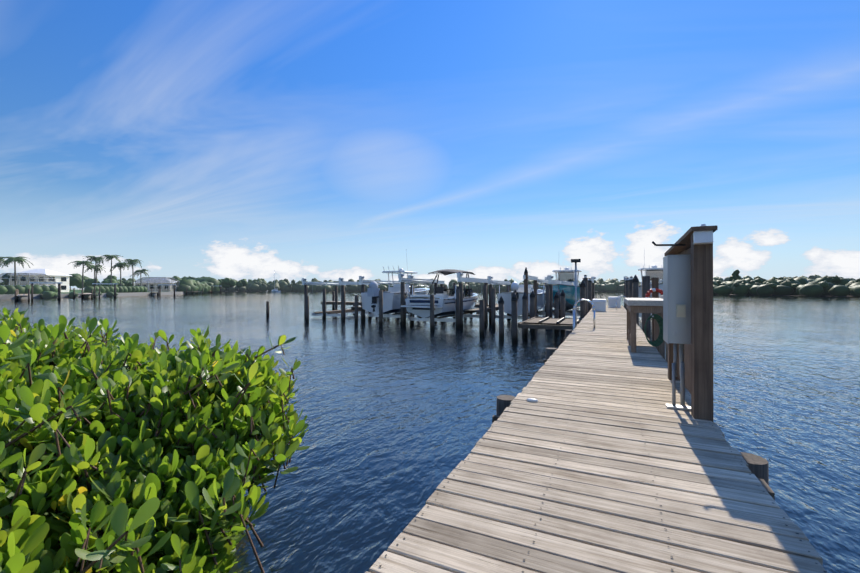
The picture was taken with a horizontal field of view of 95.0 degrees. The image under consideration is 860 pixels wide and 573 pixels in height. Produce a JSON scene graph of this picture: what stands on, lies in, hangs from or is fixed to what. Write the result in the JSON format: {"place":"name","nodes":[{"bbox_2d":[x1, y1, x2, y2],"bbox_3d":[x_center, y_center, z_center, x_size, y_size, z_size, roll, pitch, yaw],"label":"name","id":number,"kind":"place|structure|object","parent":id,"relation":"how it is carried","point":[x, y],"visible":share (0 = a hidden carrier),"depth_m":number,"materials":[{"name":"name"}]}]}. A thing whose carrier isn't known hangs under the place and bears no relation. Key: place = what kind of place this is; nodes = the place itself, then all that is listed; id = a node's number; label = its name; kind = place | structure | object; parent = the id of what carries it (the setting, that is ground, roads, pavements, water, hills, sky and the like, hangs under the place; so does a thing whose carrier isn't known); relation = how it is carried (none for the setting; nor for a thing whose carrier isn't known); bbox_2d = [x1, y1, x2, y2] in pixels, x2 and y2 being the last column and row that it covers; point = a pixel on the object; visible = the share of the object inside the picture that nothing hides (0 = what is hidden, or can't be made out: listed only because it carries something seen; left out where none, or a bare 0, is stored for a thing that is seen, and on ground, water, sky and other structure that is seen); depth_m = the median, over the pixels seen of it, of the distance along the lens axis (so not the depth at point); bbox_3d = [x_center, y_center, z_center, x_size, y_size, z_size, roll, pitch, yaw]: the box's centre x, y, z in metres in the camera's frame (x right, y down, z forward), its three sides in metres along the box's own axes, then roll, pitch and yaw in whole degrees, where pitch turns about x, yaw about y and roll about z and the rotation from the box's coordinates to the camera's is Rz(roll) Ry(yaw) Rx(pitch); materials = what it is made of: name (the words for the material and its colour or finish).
{"place":"outdoors","nodes":[
{"label":"outdoors","id":0,"kind":"place"},
{"bbox_2d":[0,290,183,298],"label":"seawall","id":1,"kind":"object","parent":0,"point":[12,296],"depth_m":108.22,"materials":[{"name":"grey concrete"}]},
{"bbox_2d":[0,255,148,289],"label":"palm trees","id":2,"kind":"object","parent":1,"relation":"on","point":[119,264],"visible":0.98,"depth_m":108.56,"materials":[{"name":"green plant"}]},
{"bbox_2d":[0,269,178,291],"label":"shore houses","id":3,"kind":"structure","parent":1,"relation":"on","point":[23,278],"depth_m":115.38,"materials":[{"name":"white paint"}]},
{"bbox_2d":[0,273,247,297],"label":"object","id":4,"kind":"object","parent":1,"relation":"on","point":[189,283],"visible":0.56,"depth_m":147.87,"materials":[{"name":"green plant"}]},
{"bbox_2d":[0,288,859,572],"bbox_3d":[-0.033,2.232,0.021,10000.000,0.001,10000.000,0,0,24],"label":"water surface","id":5,"kind":"object","parent":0,"point":[398,420],"depth_m":8.11,"materials":[{"name":"blue liquid"}]},
{"bbox_2d":[15,282,220,301],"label":"dock pilings","id":6,"kind":"object","parent":5,"relation":"on","point":[18,295],"visible":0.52,"depth_m":80.82,"materials":[{"name":"brown wood"}]},
{"bbox_2d":[271,270,280,291],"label":"moored sailboat","id":7,"kind":"object","parent":5,"relation":"on","point":[274,290],"visible":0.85,"depth_m":218.01,"materials":[{"name":"white paint"}]},
{"bbox_2d":[302,278,379,318],"bbox_3d":[-6.847,1.473,31.116,3.740,4.171,5.330,0,0,24],"label":"lift","id":8,"kind":"object","parent":5,"relation":"on","point":[341,283],"visible":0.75,"depth_m":29.66,"materials":[{"name":"grey wood"}]},
{"bbox_2d":[359,275,444,323],"bbox_3d":[-1.740,1.433,27.367,3.940,4.221,5.530,0,0,24],"label":"lift","id":9,"kind":"object","parent":5,"relation":"on","point":[362,282],"visible":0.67,"depth_m":25.84,"materials":[{"name":"grey metal"}]},
{"bbox_2d":[361,253,429,314],"bbox_3d":[-1.865,-0.384,27.172,2.660,4.251,8.131,0,0,24],"label":"boat","id":10,"kind":"object","parent":9,"relation":"on","point":[370,299],"visible":0.81,"depth_m":24.31,"materials":[{"name":"white fiberglass gelcoat"},{"name":"vinyl"},{"name":"metal"}]},
{"bbox_2d":[321,283,549,337],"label":"pilings","id":11,"kind":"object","parent":5,"relation":"on","point":[481,309],"visible":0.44,"depth_m":22.75,"materials":[{"name":"brown wood"}]},
{"bbox_2d":[398,272,487,328],"bbox_3d":[1.057,1.395,24.338,3.940,4.271,5.530,0,0,24],"label":"boat lift","id":12,"kind":"object","parent":5,"relation":"on","point":[402,280],"visible":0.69,"depth_m":22.82,"materials":[{"name":"brown wood"}]},
{"bbox_2d":[401,269,478,317],"bbox_3d":[1.276,0.335,24.329,2.610,2.790,7.884,0,0,28],"label":"bowrider boat","id":13,"kind":"object","parent":12,"relation":"on","point":[444,303],"visible":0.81,"depth_m":21.84,"materials":[{"name":"white fiberglass gelcoat"},{"name":"canvas"},{"name":"vinyl"}]},
{"bbox_2d":[266,275,774,499],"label":"dock pilings","id":14,"kind":"object","parent":5,"relation":"on","point":[758,466],"visible":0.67,"depth_m":12.13,"materials":[{"name":"brown wood"}]},
{"bbox_2d":[487,275,560,323],"bbox_3d":[6.453,1.453,26.059,3.940,4.171,5.530,0,0,24],"label":"boat lift","id":15,"kind":"object","parent":5,"relation":"on","point":[549,279],"visible":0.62,"depth_m":24.53,"materials":[{"name":"grey wood"}]},
{"bbox_2d":[497,282,545,315],"bbox_3d":[6.328,0.736,25.859,2.560,2.000,7.731,0,0,24],"label":"white boat","id":16,"kind":"object","parent":15,"relation":"attached to","point":[506,296],"visible":0.54,"depth_m":23.22,"materials":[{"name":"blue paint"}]},
{"bbox_2d":[498,267,582,345],"bbox_3d":[5.067,1.330,17.978,3.574,4.351,6.556,0,0,24],"label":"platform lift","id":17,"kind":"object","parent":5,"relation":"on","point":[534,322],"visible":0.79,"depth_m":16.89,"materials":[{"name":"brown wood"}]},
{"bbox_2d":[492,311,588,422],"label":"pilings","id":18,"kind":"object","parent":5,"relation":"on","point":[503,402],"visible":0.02,"depth_m":4.55,"materials":[{"name":"brown wood"}]},
{"bbox_2d":[526,259,625,401],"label":"dock fixtures","id":19,"kind":"object","parent":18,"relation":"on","point":[600,304],"visible":0.73,"depth_m":13.49,"materials":[{"name":"silver metal"}]},
{"bbox_2d":[365,305,826,572],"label":"dock deck","id":20,"kind":"structure","parent":18,"relation":"on","point":[599,456],"depth_m":2.38,"materials":[{"name":"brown wood"}]},
{"bbox_2d":[624,278,667,362],"bbox_3d":[4.892,1.267,8.775,0.984,3.000,3.331,0,0,24],"label":"fish cleaning table","id":21,"kind":"object","parent":20,"relation":"on","point":[653,305],"visible":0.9,"depth_m":7.53,"materials":[{"name":"wood"},{"name":"white plastic"}]},
{"bbox_2d":[652,224,717,421],"bbox_3d":[2.821,1.133,4.586,0.468,3.435,1.984,0,0,24],"label":"power panel","id":22,"kind":"object","parent":20,"relation":"on","point":[688,298],"visible":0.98,"depth_m":3.82,"materials":[{"name":"brown wood"}]},
{"bbox_2d":[537,277,595,315],"bbox_3d":[10.066,1.390,29.069,3.853,4.321,5.340,0,0,24],"label":"boat lift","id":23,"kind":"object","parent":5,"relation":"on","point":[567,312],"visible":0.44,"depth_m":30.31,"materials":[{"name":"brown metal"}]},
{"bbox_2d":[544,267,581,310],"bbox_3d":[10.140,-0.475,29.297,2.959,4.451,9.730,0,0,24],"label":"boat","id":24,"kind":"object","parent":23,"relation":"on","point":[566,277],"visible":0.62,"depth_m":26.46,"materials":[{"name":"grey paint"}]},
{"bbox_2d":[624,276,651,316],"bbox_3d":[15.514,1.381,27.032,3.846,4.321,5.340,0,0,24],"label":"boat lift","id":25,"kind":"object","parent":5,"relation":"on","point":[640,314],"visible":0.08,"depth_m":29.82,"materials":[{"name":"grey metal"}]},
{"bbox_2d":[638,257,662,297],"bbox_3d":[15.627,-0.558,27.352,2.959,4.401,9.930,0,0,24],"label":"boat","id":26,"kind":"object","parent":25,"relation":"on","point":[654,271],"visible":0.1,"depth_m":27.20,"materials":[{"name":"grey paint"}]},
{"bbox_2d":[713,269,859,296],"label":"shore trees","id":27,"kind":"object","parent":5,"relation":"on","point":[826,285],"visible":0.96,"depth_m":117.13,"materials":[{"name":"green plant"}]},
{"bbox_2d":[0,0,859,287],"label":"sky","id":28,"kind":"structure","parent":0,"point":[322,140],"materials":[{"name":"blue"}]},
{"bbox_2d":[98,274,855,291],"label":"distant trees","id":29,"kind":"object","parent":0,"point":[601,285],"visible":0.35,"depth_m":264.59,"materials":[{"name":"green plant"}]},
{"bbox_3d":[-8.187,2.329,1.777,11.700,0.420,8.450,0,0,24],"label":"bush understorey","id":30,"kind":"object","parent":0,"visible":0},
{"bbox_2d":[0,308,309,572],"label":"mangrove bush","id":31,"kind":"object","parent":30,"relation":"on","point":[129,455],"visible":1,"depth_m":2.17,"materials":[{"name":"green plant"}]}
]}

